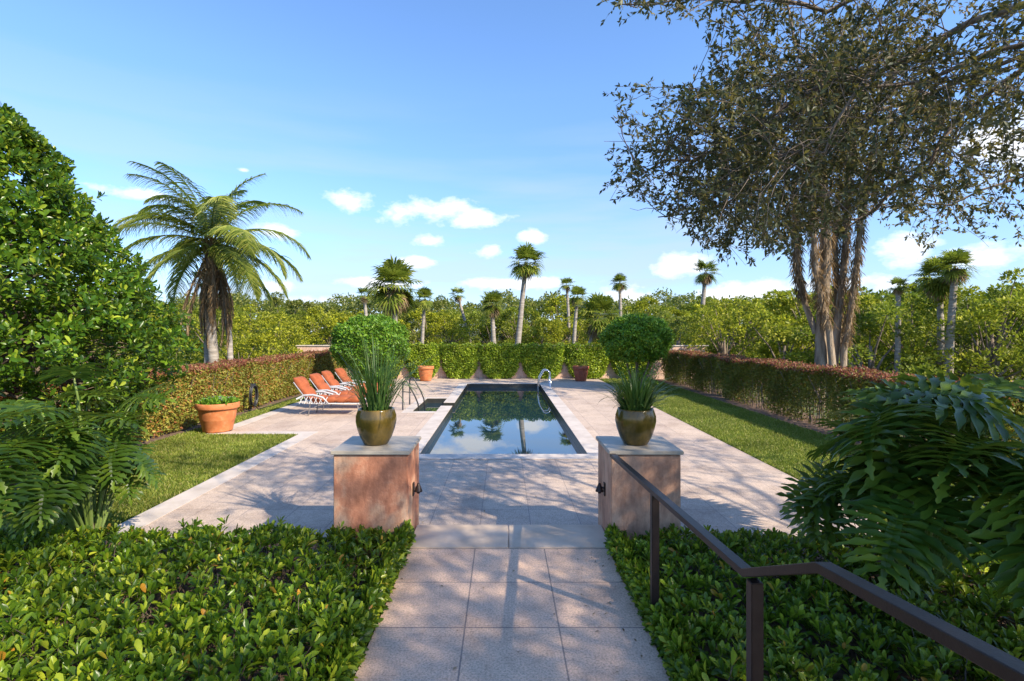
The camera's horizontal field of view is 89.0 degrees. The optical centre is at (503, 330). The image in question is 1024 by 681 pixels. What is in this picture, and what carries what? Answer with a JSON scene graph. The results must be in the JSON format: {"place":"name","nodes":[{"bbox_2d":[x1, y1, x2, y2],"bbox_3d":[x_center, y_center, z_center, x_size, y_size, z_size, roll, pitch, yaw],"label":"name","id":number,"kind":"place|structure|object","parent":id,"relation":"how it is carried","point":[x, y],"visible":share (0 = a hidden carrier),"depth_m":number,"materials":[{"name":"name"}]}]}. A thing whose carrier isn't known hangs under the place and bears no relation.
{"place":"outdoors","nodes":[
{"label":"outdoors","id":0,"kind":"place"},
{"bbox_2d":[0,514,416,680],"bbox_3d":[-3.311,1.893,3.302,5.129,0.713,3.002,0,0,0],"label":"hedge","id":1,"kind":"object","parent":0,"point":[347,637],"visible":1,"depth_m":3.35,"materials":[{"name":"green plant"}]},
{"bbox_2d":[0,362,177,550],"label":"philodendron","id":2,"kind":"object","parent":1,"relation":"on","point":[79,475],"visible":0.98,"depth_m":4.26,"materials":[{"name":"green plant"}]},
{"bbox_2d":[10,379,966,484],"bbox_3d":[0.050,2.090,13.850,15.300,0.001,17.500,0,0,0],"label":"hedge bed","id":3,"kind":"object","parent":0,"point":[812,426],"depth_m":13.19,"materials":[{"name":"brown soil"}]},
{"bbox_2d":[0,101,203,469],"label":"broadleaf tree","id":4,"kind":"object","parent":3,"relation":"on","point":[48,193],"visible":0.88,"depth_m":6.87,"materials":[{"name":"green plant"}]},
{"bbox_2d":[0,349,346,476],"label":"clipped hedge","id":5,"kind":"object","parent":3,"relation":"on","point":[272,379],"visible":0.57,"depth_m":12.86,"materials":[{"name":"green plant"}]},
{"bbox_2d":[660,348,1023,465],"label":"clipped hedge","id":6,"kind":"object","parent":3,"relation":"on","point":[695,368],"visible":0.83,"depth_m":12.94,"materials":[{"name":"green plant"}]},
{"bbox_2d":[2,378,1000,536],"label":"turf","id":7,"kind":"structure","parent":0,"point":[599,379],"depth_m":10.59,"materials":[{"name":"green plant"}]},
{"bbox_2d":[249,383,301,410],"bbox_3d":[-6.424,1.709,15.301,0.138,0.722,4.200,0,0,1],"label":"garden hose","id":8,"kind":"object","parent":7,"relation":"on","point":[254,386],"visible":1,"depth_m":13.47,"materials":[{"name":"black rubber"}]},
{"bbox_2d":[141,378,880,539],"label":"pool deck","id":9,"kind":"structure","parent":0,"point":[294,485],"depth_m":7.11,"materials":[{"name":"stone"}]},
{"bbox_2d":[118,399,318,533],"bbox_3d":[-4.885,2.066,14.000,2.170,0.007,17.400,0,0,0],"label":"deck border","id":10,"kind":"object","parent":9,"relation":"on","point":[147,517],"visible":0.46,"depth_m":7.43,"materials":[{"name":"stone"}]},
{"bbox_2d":[195,401,239,432],"bbox_3d":[-5.900,1.764,10.750,0.820,0.588,0.820,0,0,0],"label":"terracotta pot","id":11,"kind":"object","parent":10,"relation":"on","point":[216,418],"visible":0.91,"depth_m":10.47,"materials":[{"name":"ceramic"}]},
{"bbox_2d":[195,394,240,404],"bbox_3d":[-5.913,1.450,10.755,0.875,0.282,0.860,0,0,0],"label":"flowering plant","id":12,"kind":"object","parent":11,"relation":"in","point":[219,399],"visible":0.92,"depth_m":10.62,"materials":[{"name":"green plant"}]},
{"bbox_2d":[293,376,359,415],"bbox_3d":[-4.339,1.607,13.000,1.652,0.926,0.736,0,0,0],"label":"sun lounger","id":13,"kind":"object","parent":9,"relation":"on","point":[307,391],"visible":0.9,"depth_m":12.74,"materials":[{"name":"orange fabric"}]},
{"bbox_2d":[309,373,366,409],"bbox_3d":[-4.319,1.607,13.986,1.652,0.926,0.736,0,0,2],"label":"sun lounger","id":14,"kind":"object","parent":9,"relation":"on","point":[317,379],"visible":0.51,"depth_m":13.77,"materials":[{"name":"orange fabric"}]},
{"bbox_2d":[321,370,377,402],"bbox_3d":[-4.359,1.607,15.011,1.652,0.926,0.736,0,0,-2],"label":"sun lounger","id":15,"kind":"object","parent":9,"relation":"on","point":[332,382],"visible":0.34,"depth_m":14.77,"materials":[{"name":"orange fabric"}]},
{"bbox_2d":[335,368,391,394],"bbox_3d":[-4.309,1.607,16.043,1.652,0.926,0.736,0,0,1],"label":"sun lounger","id":16,"kind":"object","parent":9,"relation":"on","point":[343,373],"visible":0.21,"depth_m":15.82,"materials":[{"name":"orange fabric"}]},
{"bbox_2d":[328,313,411,386],"bbox_3d":[-4.701,0.714,18.631,2.980,2.776,3.078,0,0,0],"label":"ball shrub","id":17,"kind":"object","parent":9,"relation":"on","point":[351,330],"visible":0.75,"depth_m":17.78,"materials":[{"name":"green plant"}]},
{"bbox_2d":[402,377,424,410],"bbox_3d":[-2.420,1.836,14.150,0.480,1.072,1.040,0,0,0],"label":"spa handrail","id":18,"kind":"object","parent":9,"relation":"on","point":[403,391],"visible":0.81,"depth_m":13.65,"materials":[{"name":"silver metal"}]},
{"bbox_2d":[417,365,433,380],"bbox_3d":[-3.225,1.750,21.600,0.680,0.600,0.680,0,0,0],"label":"terracotta pot","id":19,"kind":"object","parent":9,"relation":"on","point":[425,376],"visible":0.95,"depth_m":21.36,"materials":[{"name":"ceramic"}]},
{"bbox_2d":[401,383,597,458],"bbox_3d":[-0.425,2.063,14.535,4.330,0.011,12.290,0,0,0],"label":"pool coping","id":20,"kind":"object","parent":9,"relation":"on","point":[586,439],"visible":0.86,"depth_m":10.66,"materials":[{"name":"stone"}]},
{"bbox_2d":[414,384,586,453],"bbox_3d":[-0.465,2.722,14.535,3.870,1.296,11.750,0,0,0],"label":"pool basin","id":21,"kind":"object","parent":9,"relation":"in","point":[453,405],"visible":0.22,"depth_m":15.00,"materials":[{"name":"tile"}]},
{"bbox_2d":[419,387,581,453],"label":"water","id":22,"kind":"structure","parent":21,"relation":"in","point":[503,420],"depth_m":12.02,"materials":[{"name":"blue liquid"}]},
{"bbox_2d":[572,365,588,380],"bbox_3d":[3.205,1.750,21.600,0.680,0.600,0.680,0,0,0],"label":"terracotta pot","id":23,"kind":"object","parent":9,"relation":"on","point":[580,373],"visible":0.99,"depth_m":21.36,"materials":[{"name":"ceramic"}]},
{"bbox_2d":[354,548,669,680],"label":"path","id":24,"kind":"structure","parent":0,"point":[502,617],"depth_m":3.43,"materials":[{"name":"stone"}]},
{"bbox_2d":[0,0,1023,331],"label":"sky","id":25,"kind":"structure","parent":0,"point":[445,138],"materials":[{"name":"blue"}]},
{"bbox_2d":[24,332,1019,544],"bbox_3d":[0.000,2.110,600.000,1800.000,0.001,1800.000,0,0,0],"label":"ground","id":26,"kind":"structure","parent":0,"point":[815,414],"depth_m":16.52,"materials":[{"name":"brown soil"}]},
{"bbox_2d":[80,333,179,374],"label":"tree","id":27,"kind":"object","parent":26,"relation":"on","point":[118,352],"visible":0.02,"depth_m":13.83,"materials":[{"name":"green plant"}]},
{"bbox_2d":[95,316,203,381],"bbox_3d":[-12.662,0.812,18.834,3.784,2.844,4.282,0,0,19],"label":"tree","id":28,"kind":"object","parent":26,"relation":"on","point":[197,358],"visible":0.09,"depth_m":19.27,"materials":[{"name":"green plant"}]},
{"bbox_2d":[109,161,310,395],"bbox_3d":[-9.655,-1.690,17.317,6.462,7.638,5.066,0,0,0],"label":"feather palm","id":29,"kind":"object","parent":26,"relation":"on","point":[214,252],"visible":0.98,"depth_m":16.74,"materials":[{"name":"green plant"}]},
{"bbox_2d":[173,317,251,365],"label":"tree","id":30,"kind":"object","parent":26,"relation":"on","point":[235,327],"visible":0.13,"depth_m":25.67,"materials":[{"name":"green plant"}]},
{"bbox_2d":[176,305,256,361],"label":"tree","id":31,"kind":"object","parent":26,"relation":"on","point":[238,310],"visible":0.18,"depth_m":36.69,"materials":[{"name":"green plant"}]},
{"bbox_2d":[201,328,279,380],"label":"tree","id":32,"kind":"object","parent":26,"relation":"on","point":[241,349],"visible":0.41,"depth_m":19.25,"materials":[{"name":"green plant"}]},
{"bbox_2d":[203,326,286,361],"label":"tree","id":33,"kind":"object","parent":26,"relation":"on","point":[260,346],"visible":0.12,"depth_m":21.86,"materials":[{"name":"green plant"}]},
{"bbox_2d":[218,304,288,355],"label":"tree","id":34,"kind":"object","parent":26,"relation":"on","point":[268,318],"visible":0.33,"depth_m":35.35,"materials":[{"name":"green plant"}]},
{"bbox_2d":[223,313,308,358],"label":"tree","id":35,"kind":"object","parent":26,"relation":"on","point":[275,328],"visible":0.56,"depth_m":22.29,"materials":[{"name":"green plant"}]},
{"bbox_2d":[252,311,309,353],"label":"tree","id":36,"kind":"object","parent":26,"relation":"on","point":[296,321],"visible":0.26,"depth_m":36.57,"materials":[{"name":"green plant"}]},
{"bbox_2d":[255,291,311,339],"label":"tree","id":37,"kind":"object","parent":26,"relation":"on","point":[295,304],"visible":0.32,"depth_m":44.66,"materials":[{"name":"green plant"}]},
{"bbox_2d":[253,307,313,351],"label":"tree","id":38,"kind":"object","parent":26,"relation":"on","point":[301,312],"visible":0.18,"depth_m":42.61,"materials":[{"name":"green plant"}]},
{"bbox_2d":[301,305,338,344],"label":"tree","id":39,"kind":"object","parent":26,"relation":"on","point":[314,311],"visible":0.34,"depth_m":42.44,"materials":[{"name":"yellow plant"}]},
{"bbox_2d":[302,312,355,344],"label":"tree","id":40,"kind":"object","parent":26,"relation":"on","point":[325,318],"visible":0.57,"depth_m":36.85,"materials":[{"name":"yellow plant"}]},
{"bbox_2d":[355,286,373,315],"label":"fan palm","id":41,"kind":"object","parent":26,"relation":"on","point":[364,299],"visible":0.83,"depth_m":37.89,"materials":[{"name":"green plant"}]},
{"bbox_2d":[330,436,420,553],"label":"gate pillar","id":42,"kind":"structure","parent":26,"relation":"on","point":[373,487],"depth_m":4.71,"materials":[{"name":"paint"}]},
{"bbox_2d":[355,406,396,445],"bbox_3d":[-1.223,0.911,5.000,0.384,0.338,0.384,0,0,0],"label":"glazed pot","id":43,"kind":"object","parent":42,"relation":"on","point":[375,428],"visible":0.92,"depth_m":4.86,"materials":[{"name":"green ceramic"}]},
{"bbox_2d":[320,332,437,410],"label":"potted grass","id":44,"kind":"object","parent":43,"relation":"in","point":[377,401],"depth_m":4.91,"materials":[{"name":"green plant"}]},
{"bbox_2d":[362,256,428,321],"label":"fan palm","id":45,"kind":"object","parent":26,"relation":"on","point":[393,297],"visible":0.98,"depth_m":29.46,"materials":[{"name":"green plant"}]},
{"bbox_2d":[371,311,420,342],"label":"tree","id":46,"kind":"object","parent":26,"relation":"on","point":[416,324],"visible":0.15,"depth_m":36.51,"materials":[{"name":"green plant"}]},
{"bbox_2d":[414,286,436,344],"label":"fan palm","id":47,"kind":"object","parent":26,"relation":"on","point":[424,303],"visible":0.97,"depth_m":32.82,"materials":[{"name":"green plant"}]},
{"bbox_2d":[406,294,449,341],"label":"tree","id":48,"kind":"object","parent":26,"relation":"on","point":[438,303],"visible":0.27,"depth_m":47.80,"materials":[{"name":"green plant"}]},
{"bbox_2d":[398,308,465,344],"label":"tree","id":49,"kind":"object","parent":26,"relation":"on","point":[417,314],"visible":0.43,"depth_m":36.46,"materials":[{"name":"green plant"}]},
{"bbox_2d":[424,312,475,344],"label":"tree","id":50,"kind":"object","parent":26,"relation":"on","point":[463,330],"visible":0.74,"depth_m":35.53,"materials":[{"name":"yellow plant"}]},
{"bbox_2d":[448,286,471,341],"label":"fan palm","id":51,"kind":"object","parent":26,"relation":"on","point":[458,298],"visible":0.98,"depth_m":36.92,"materials":[{"name":"green plant"}]},
{"bbox_2d":[436,306,485,344],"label":"tree","id":52,"kind":"object","parent":26,"relation":"on","point":[452,312],"visible":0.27,"depth_m":41.58,"materials":[{"name":"green plant"}]},
{"bbox_2d":[478,289,505,343],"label":"fan palm","id":53,"kind":"object","parent":26,"relation":"on","point":[492,310],"visible":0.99,"depth_m":32.74,"materials":[{"name":"green plant"}]},
{"bbox_2d":[466,316,525,344],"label":"tree","id":54,"kind":"object","parent":26,"relation":"on","point":[486,324],"visible":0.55,"depth_m":37.64,"materials":[{"name":"green plant"}]},
{"bbox_2d":[19,287,974,334],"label":"wood","id":55,"kind":"object","parent":26,"relation":"on","point":[510,301],"visible":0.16,"depth_m":56.85,"materials":[{"name":"green plant"}]},
{"bbox_2d":[473,318,525,344],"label":"tree","id":56,"kind":"object","parent":26,"relation":"on","point":[489,328],"visible":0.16,"depth_m":39.07,"materials":[{"name":"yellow plant"}]},
{"bbox_2d":[296,345,708,378],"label":"garden wall","id":57,"kind":"structure","parent":26,"relation":"on","point":[479,373],"depth_m":22.80,"materials":[{"name":"pink paint"}]},
{"bbox_2d":[404,342,441,378],"bbox_3d":[-3.526,1.298,22.587,1.723,1.714,0.484,0,0,0],"label":"fig panel","id":58,"kind":"object","parent":57,"relation":"attached to","point":[421,352],"visible":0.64,"depth_m":22.52,"materials":[{"name":"green plant"}]},
{"bbox_2d":[440,341,479,378],"bbox_3d":[-1.920,1.289,22.595,1.872,1.698,0.498,0,0,0],"label":"fig panel","id":59,"kind":"object","parent":57,"relation":"attached to","point":[467,361],"visible":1,"depth_m":22.52,"materials":[{"name":"green plant"}]},
{"bbox_2d":[478,342,522,378],"bbox_3d":[-0.145,1.291,22.572,2.063,1.688,0.499,0,0,0],"label":"fig panel","id":60,"kind":"object","parent":57,"relation":"attached to","point":[491,353],"visible":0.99,"depth_m":22.52,"materials":[{"name":"green plant"}]},
{"bbox_2d":[520,341,565,378],"bbox_3d":[1.700,1.299,22.590,2.100,1.706,0.511,0,0,0],"label":"fig panel","id":61,"kind":"object","parent":57,"relation":"attached to","point":[541,358],"visible":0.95,"depth_m":22.53,"materials":[{"name":"green plant"}]},
{"bbox_2d":[564,341,610,378],"bbox_3d":[3.649,1.282,22.566,2.191,1.721,0.530,0,0,0],"label":"fig panel","id":62,"kind":"object","parent":57,"relation":"attached to","point":[598,370],"visible":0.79,"depth_m":22.52,"materials":[{"name":"green plant"}]},
{"bbox_2d":[610,349,652,378],"bbox_3d":[5.581,1.277,22.578,2.014,1.701,0.487,0,0,0],"label":"fig panel","id":63,"kind":"object","parent":57,"relation":"attached to","point":[613,366],"visible":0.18,"depth_m":22.54,"materials":[{"name":"green plant"}]},
{"bbox_2d":[410,525,606,547],"bbox_3d":[0.055,2.012,4.877,1.820,0.196,0.546,0,0,0],"label":"threshold step","id":64,"kind":"object","parent":26,"relation":"on","point":[520,536],"visible":0.57,"depth_m":4.85,"materials":[{"name":"stone"}]},
{"bbox_2d":[484,306,548,344],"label":"tree","id":65,"kind":"object","parent":26,"relation":"on","point":[508,315],"visible":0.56,"depth_m":36.96,"materials":[{"name":"green plant"}]},
{"bbox_2d":[506,241,547,343],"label":"fan palm","id":66,"kind":"object","parent":26,"relation":"on","point":[524,270],"visible":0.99,"depth_m":32.81,"materials":[{"name":"green plant"}]},
{"bbox_2d":[514,317,572,344],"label":"tree","id":67,"kind":"object","parent":26,"relation":"on","point":[555,333],"visible":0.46,"depth_m":36.88,"materials":[{"name":"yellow plant"}]},
{"bbox_2d":[535,315,578,342],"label":"tree","id":68,"kind":"object","parent":26,"relation":"on","point":[563,324],"visible":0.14,"depth_m":42.36,"materials":[{"name":"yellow plant"}]},
{"bbox_2d":[540,294,584,342],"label":"tree","id":69,"kind":"object","parent":26,"relation":"on","point":[552,309],"visible":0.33,"depth_m":44.62,"materials":[{"name":"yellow plant"}]},
{"bbox_2d":[559,277,575,342],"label":"fan palm","id":70,"kind":"object","parent":26,"relation":"on","point":[566,286],"visible":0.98,"depth_m":37.90,"materials":[{"name":"green plant"}]},
{"bbox_2d":[543,310,598,344],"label":"tree","id":71,"kind":"object","parent":26,"relation":"on","point":[579,325],"visible":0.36,"depth_m":37.30,"materials":[{"name":"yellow plant"}]},
{"bbox_2d":[568,285,587,343],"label":"fan palm","id":72,"kind":"object","parent":26,"relation":"on","point":[577,290],"visible":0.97,"depth_m":33.88,"materials":[{"name":"green plant"}]},
{"bbox_2d":[574,291,622,344],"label":"fan palm","id":73,"kind":"object","parent":26,"relation":"on","point":[599,302],"visible":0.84,"depth_m":29.56,"materials":[{"name":"green plant"}]},
{"bbox_2d":[610,273,627,315],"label":"fan palm","id":74,"kind":"object","parent":26,"relation":"on","point":[618,287],"visible":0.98,"depth_m":37.89,"materials":[{"name":"green plant"}]},
{"bbox_2d":[596,436,683,552],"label":"gate pillar","id":75,"kind":"structure","parent":26,"relation":"on","point":[624,502],"depth_m":4.71,"materials":[{"name":"pink paint"}]},
{"bbox_2d":[615,407,655,445],"bbox_3d":[1.268,0.911,5.000,0.384,0.338,0.384,0,0,0],"label":"glazed pot","id":76,"kind":"object","parent":75,"relation":"on","point":[635,428],"visible":0.91,"depth_m":4.86,"materials":[{"name":"green ceramic"}]},
{"bbox_2d":[587,359,682,410],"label":"potted grass","id":77,"kind":"object","parent":76,"relation":"in","point":[633,395],"depth_m":4.89,"materials":[{"name":"green plant"}]},
{"bbox_2d":[622,296,664,315],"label":"tree","id":78,"kind":"object","parent":26,"relation":"on","point":[643,304],"visible":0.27,"depth_m":45.07,"materials":[{"name":"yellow plant"}]},
{"bbox_2d":[627,304,672,321],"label":"tree","id":79,"kind":"object","parent":26,"relation":"on","point":[658,309],"visible":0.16,"depth_m":40.12,"materials":[{"name":"green plant"}]},
{"bbox_2d":[664,306,695,341],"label":"tree","id":80,"kind":"object","parent":26,"relation":"on","point":[675,311],"visible":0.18,"depth_m":43.22,"materials":[{"name":"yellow plant"}]},
{"bbox_2d":[643,310,730,353],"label":"tree","id":81,"kind":"object","parent":26,"relation":"on","point":[675,327],"visible":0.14,"depth_m":26.16,"materials":[{"name":"green plant"}]},
{"bbox_2d":[693,259,721,343],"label":"fan palm","id":82,"kind":"object","parent":26,"relation":"on","point":[704,279],"visible":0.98,"depth_m":28.89,"materials":[{"name":"green plant"}]},
{"bbox_2d":[676,299,774,372],"bbox_3d":[9.864,0.335,23.079,4.173,3.684,4.055,0,0,22],"label":"tree","id":83,"kind":"object","parent":26,"relation":"on","point":[722,346],"visible":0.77,"depth_m":23.03,"materials":[{"name":"green plant"}]},
{"bbox_2d":[685,297,798,354],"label":"tree","id":84,"kind":"object","parent":26,"relation":"on","point":[758,306],"visible":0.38,"depth_m":25.72,"materials":[{"name":"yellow plant"}]},
{"bbox_2d":[735,310,815,364],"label":"tree","id":85,"kind":"object","parent":26,"relation":"on","point":[784,353],"visible":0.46,"depth_m":20.61,"materials":[{"name":"green plant"}]},
{"bbox_2d":[596,0,1023,266],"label":"shade tree","id":86,"kind":"object","parent":26,"relation":"on","point":[835,136],"visible":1,"depth_m":4.19,"materials":[{"name":"green plant"}]},
{"bbox_2d":[732,285,891,371],"bbox_3d":[13.118,0.165,21.850,5.410,4.115,5.320,0,0,-8],"label":"tree","id":87,"kind":"object","parent":26,"relation":"on","point":[785,306],"visible":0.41,"depth_m":21.89,"materials":[{"name":"green plant"}]},
{"bbox_2d":[677,0,1023,407],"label":"shaggy tree","id":88,"kind":"object","parent":26,"relation":"on","point":[831,347],"visible":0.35,"depth_m":14.41,"materials":[{"name":"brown plant"}]},
{"bbox_2d":[786,286,928,372],"bbox_3d":[16.051,0.101,23.783,4.943,4.246,6.399,0,0,-23],"label":"tree","id":89,"kind":"object","parent":26,"relation":"on","point":[890,296],"visible":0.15,"depth_m":22.66,"materials":[{"name":"green plant"}]},
{"bbox_2d":[789,299,966,379],"bbox_3d":[12.729,0.608,17.825,4.639,3.273,5.220,0,0,-17],"label":"tree","id":90,"kind":"object","parent":26,"relation":"on","point":[870,354],"visible":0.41,"depth_m":17.38,"materials":[{"name":"green plant"}]},
{"bbox_2d":[884,276,910,373],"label":"fan palm","id":91,"kind":"object","parent":26,"relation":"on","point":[898,291],"visible":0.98,"depth_m":17.43,"materials":[{"name":"green plant"}]},
{"bbox_2d":[876,276,963,356],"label":"tree","id":92,"kind":"object","parent":26,"relation":"on","point":[914,287],"visible":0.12,"depth_m":26.15,"materials":[{"name":"green plant"}]},
{"bbox_2d":[848,297,1001,377],"bbox_3d":[14.898,0.443,18.794,3.881,3.467,4.608,0,0,-16],"label":"tree","id":93,"kind":"object","parent":26,"relation":"on","point":[887,333],"visible":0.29,"depth_m":19.04,"materials":[{"name":"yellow plant"}]},
{"bbox_2d":[903,255,972,374],"bbox_3d":[14.610,-0.251,17.460,1.850,4.732,1.850,0,0,0],"label":"fan palm","id":94,"kind":"object","parent":26,"relation":"on","point":[935,289],"visible":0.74,"depth_m":17.41,"materials":[{"name":"green plant"}]},
{"bbox_2d":[879,283,1023,375],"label":"tree","id":95,"kind":"object","parent":26,"relation":"on","point":[964,339],"visible":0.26,"depth_m":18.75,"materials":[{"name":"green plant"}]},
{"bbox_2d":[929,248,981,377],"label":"fan palm","id":96,"kind":"object","parent":26,"relation":"on","point":[954,276],"visible":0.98,"depth_m":16.41,"materials":[{"name":"green plant"}]},
{"bbox_2d":[898,267,1023,379],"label":"tree","id":97,"kind":"object","parent":26,"relation":"on","point":[995,354],"visible":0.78,"depth_m":16.05,"materials":[{"name":"green plant"}]},
{"bbox_2d":[956,304,1023,381],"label":"tree","id":98,"kind":"object","parent":26,"relation":"on","point":[1011,379],"visible":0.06,"depth_m":19.58,"materials":[{"name":"green plant"}]},
{"bbox_2d":[957,287,1023,379],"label":"tree","id":99,"kind":"object","parent":26,"relation":"on","point":[982,301],"visible":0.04,"depth_m":22.43,"materials":[{"name":"green plant"}]},
{"bbox_2d":[1002,298,1023,378],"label":"tree","id":100,"kind":"object","parent":26,"relation":"on","point":[1016,326],"visible":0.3,"depth_m":17.61,"materials":[{"name":"green plant"}]},
{"bbox_2d":[597,312,677,386],"bbox_3d":[4.795,0.685,18.888,2.797,2.835,2.816,0,0,0],"label":"ball shrub","id":101,"kind":"object","parent":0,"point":[626,335],"visible":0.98,"depth_m":18.17,"materials":[{"name":"green plant"}]},
{"bbox_2d":[603,522,1023,680],"bbox_3d":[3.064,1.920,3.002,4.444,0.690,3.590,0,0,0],"label":"hedge","id":102,"kind":"object","parent":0,"point":[680,651],"visible":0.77,"depth_m":3.26,"materials":[{"name":"green plant"}]},
{"bbox_2d":[610,454,1023,680],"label":"handrail","id":103,"kind":"object","parent":102,"relation":"on","point":[1001,664],"visible":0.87,"depth_m":1.71,"materials":[{"name":"brown metal"}]},
{"bbox_2d":[776,364,1023,618],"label":"philodendron","id":104,"kind":"object","parent":102,"relation":"on","point":[924,530],"visible":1,"depth_m":3.10,"materials":[{"name":"green plant"}]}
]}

